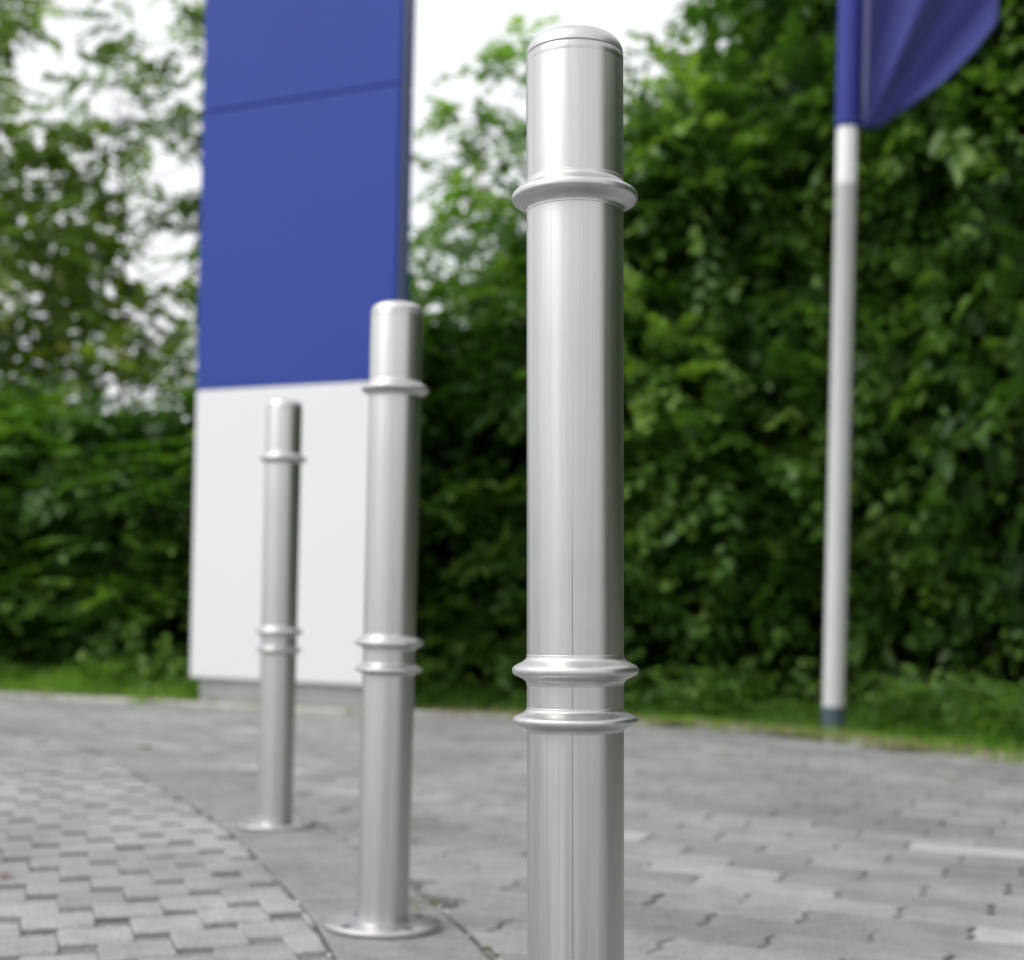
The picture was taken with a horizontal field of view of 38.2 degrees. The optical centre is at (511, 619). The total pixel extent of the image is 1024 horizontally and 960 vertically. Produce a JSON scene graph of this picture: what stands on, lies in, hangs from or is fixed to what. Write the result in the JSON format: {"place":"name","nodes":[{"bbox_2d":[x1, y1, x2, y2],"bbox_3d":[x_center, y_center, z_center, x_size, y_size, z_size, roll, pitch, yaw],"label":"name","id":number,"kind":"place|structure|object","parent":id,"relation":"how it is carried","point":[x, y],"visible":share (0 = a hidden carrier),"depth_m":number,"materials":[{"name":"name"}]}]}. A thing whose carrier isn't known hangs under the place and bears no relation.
{"place":"outdoors","nodes":[
{"label":"outdoors","id":0,"kind":"place"},
{"bbox_2d":[0,716,488,959],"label":"border strip","id":1,"kind":"object","parent":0,"point":[314,869],"visible":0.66,"depth_m":2.93,"materials":[{"name":"concrete"}]},
{"bbox_2d":[234,398,314,830],"bbox_3d":[-0.512,-0.015,3.262,0.175,0.942,0.175,1,0,-25],"label":"bollard","id":2,"kind":"object","parent":1,"relation":"on","point":[283,459],"visible":1,"depth_m":3.23,"materials":[{"name":"metal"}]},
{"bbox_2d":[324,300,440,938],"bbox_3d":[-0.184,-0.008,2.228,0.175,0.942,0.175,1,0,-30],"label":"bollard","id":3,"kind":"object","parent":1,"relation":"on","point":[395,390],"visible":1,"depth_m":2.19,"materials":[{"name":"metal"}]},
{"bbox_2d":[512,25,638,959],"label":"bollard","id":4,"kind":"object","parent":1,"relation":"on","point":[574,197],"visible":1,"depth_m":1.16,"materials":[{"name":"metal"}]},
{"bbox_2d":[0,728,492,959],"bbox_3d":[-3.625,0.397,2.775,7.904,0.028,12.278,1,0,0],"label":"drainage block paving","id":5,"kind":"structure","parent":0,"point":[123,792],"depth_m":2.66,"materials":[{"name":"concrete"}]},
{"bbox_2d":[0,872,13,876],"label":"fallen leaf","id":6,"kind":"object","parent":5,"relation":"on","point":[5,874],"visible":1,"depth_m":2.58,"materials":[{"name":"brown plant"}]},
{"bbox_2d":[409,898,498,956],"bbox_3d":[-0.113,0.468,2.257,0.087,0.005,0.429,1,0,-15],"label":"moss","id":7,"kind":"object","parent":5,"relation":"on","point":[438,903],"visible":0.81,"depth_m":2.40,"materials":[{"name":"green plant"}]},
{"bbox_2d":[6,731,1016,959],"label":"grit","id":8,"kind":"object","parent":5,"relation":"on","point":[297,902],"visible":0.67,"depth_m":2.96,"materials":[{"name":"gravel"}]},
{"bbox_2d":[0,0,737,420],"label":"sky","id":9,"kind":"structure","parent":0,"point":[448,33],"materials":[{"name":"white"}]},
{"bbox_2d":[0,696,1023,959],"bbox_3d":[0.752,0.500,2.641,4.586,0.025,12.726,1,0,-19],"label":"wave block paving","id":10,"kind":"structure","parent":0,"point":[736,862],"depth_m":3.45,"materials":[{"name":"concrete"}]},
{"bbox_2d":[0,650,1023,755],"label":"verge","id":11,"kind":"structure","parent":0,"point":[795,700],"depth_m":7.97,"materials":[{"name":"green plant"}]},
{"bbox_2d":[0,351,75,433],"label":"hedge bush","id":12,"kind":"object","parent":11,"relation":"on","point":[18,389],"visible":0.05,"depth_m":10.19,"materials":[{"name":"green plant"}]},
{"bbox_2d":[0,374,166,673],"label":"hedge bush","id":13,"kind":"object","parent":11,"relation":"on","point":[10,641],"visible":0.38,"depth_m":9.11,"materials":[{"name":"green plant"}]},
{"bbox_2d":[0,0,173,412],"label":"tree","id":14,"kind":"object","parent":11,"relation":"on","point":[77,256],"visible":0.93,"depth_m":10.79,"materials":[{"name":"green plant"}]},
{"bbox_2d":[0,374,196,669],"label":"hedge bush","id":15,"kind":"object","parent":11,"relation":"on","point":[108,517],"visible":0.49,"depth_m":8.95,"materials":[{"name":"green plant"}]},
{"bbox_2d":[0,0,204,667],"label":"tree","id":16,"kind":"object","parent":11,"relation":"on","point":[84,142],"visible":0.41,"depth_m":11.30,"materials":[{"name":"green plant"}]},
{"bbox_2d":[97,388,484,679],"bbox_3d":[-1.309,-0.665,9.739,2.758,2.256,3.107,1,0,-14],"label":"hedge bush","id":17,"kind":"object","parent":11,"relation":"on","point":[190,422],"visible":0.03,"depth_m":9.06,"materials":[{"name":"green plant"}]},
{"bbox_2d":[190,0,415,709],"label":"pylon sign","id":18,"kind":"object","parent":11,"relation":"on","point":[306,178],"visible":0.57,"depth_m":7.49,"materials":[{"name":"metal"}]},
{"bbox_2d":[170,242,526,697],"bbox_3d":[-0.424,-0.875,9.135,3.311,2.734,2.739,1,0,-15],"label":"hedge bush","id":19,"kind":"object","parent":11,"relation":"on","point":[444,453],"visible":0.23,"depth_m":8.54,"materials":[{"name":"green plant"}]},
{"bbox_2d":[409,14,564,326],"bbox_3d":[-0.135,-2.038,11.029,2.358,5.074,2.498,1,0,-17],"label":"tree","id":20,"kind":"object","parent":11,"relation":"on","point":[455,180],"visible":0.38,"depth_m":10.79,"materials":[{"name":"green plant"}]},
{"bbox_2d":[1,689,1023,759],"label":"leaf litter","id":21,"kind":"object","parent":11,"relation":"on","point":[772,730],"visible":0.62,"depth_m":6.34,"materials":[{"name":"brown plant"}]},
{"bbox_2d":[31,19,1023,701],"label":"undergrowth","id":22,"kind":"object","parent":11,"relation":"on","point":[847,677],"depth_m":9.34,"materials":[{"name":"green plant"}]},
{"bbox_2d":[55,633,1023,748],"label":"ground cover","id":23,"kind":"object","parent":11,"relation":"on","point":[906,688],"visible":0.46,"depth_m":7.28,"materials":[{"name":"green plant"}]},
{"bbox_2d":[416,177,826,698],"bbox_3d":[0.549,-1.069,8.916,2.652,3.173,3.229,1,0,-28],"label":"hedge bush","id":24,"kind":"object","parent":11,"relation":"on","point":[512,577],"visible":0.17,"depth_m":8.11,"materials":[{"name":"green plant"}]},
{"bbox_2d":[623,0,804,145],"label":"tree","id":25,"kind":"object","parent":11,"relation":"on","point":[660,95],"visible":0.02,"depth_m":9.55,"materials":[{"name":"green plant"}]},
{"bbox_2d":[465,47,971,714],"bbox_3d":[1.085,-1.285,8.478,3.133,3.652,3.005,1,0,38],"label":"hedge bush","id":26,"kind":"object","parent":11,"relation":"on","point":[689,429],"visible":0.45,"depth_m":7.81,"materials":[{"name":"green plant"}]},
{"bbox_2d":[623,0,1023,708],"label":"hedge bush","id":27,"kind":"object","parent":11,"relation":"on","point":[743,62],"visible":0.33,"depth_m":7.87,"materials":[{"name":"green plant"}]},
{"bbox_2d":[821,124,857,729],"bbox_3d":[1.477,-2.451,6.492,0.104,5.955,0.104,1,0,0],"label":"flagpole","id":28,"kind":"object","parent":11,"relation":"on","point":[833,702],"visible":0.96,"depth_m":6.45,"materials":[{"name":"metal"}]},
{"bbox_2d":[835,0,997,128],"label":"flag","id":29,"kind":"object","parent":28,"relation":"attached to","point":[895,58],"visible":0.99,"depth_m":6.49,"materials":[{"name":"blue fabric"}]},
{"bbox_2d":[703,0,1023,703],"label":"hedge bush","id":30,"kind":"object","parent":11,"relation":"on","point":[869,183],"visible":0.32,"depth_m":7.56,"materials":[{"name":"green plant"}]},
{"bbox_2d":[755,0,1023,712],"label":"hedge bush","id":31,"kind":"object","parent":11,"relation":"on","point":[979,597],"visible":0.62,"depth_m":7.48,"materials":[{"name":"green plant"}]},
{"label":"ground","id":32,"kind":"structure","parent":0,"visible":0},
{"bbox_2d":[0,692,1023,762],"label":"kerb","id":33,"kind":"structure","parent":32,"relation":"on","point":[226,705],"depth_m":7.30,"materials":[{"name":"concrete"}]},
{"bbox_2d":[1,688,1023,762],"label":"weeds","id":34,"kind":"object","parent":33,"relation":"on","point":[691,718],"visible":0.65,"depth_m":6.25,"materials":[{"name":"green plant"}]}
]}

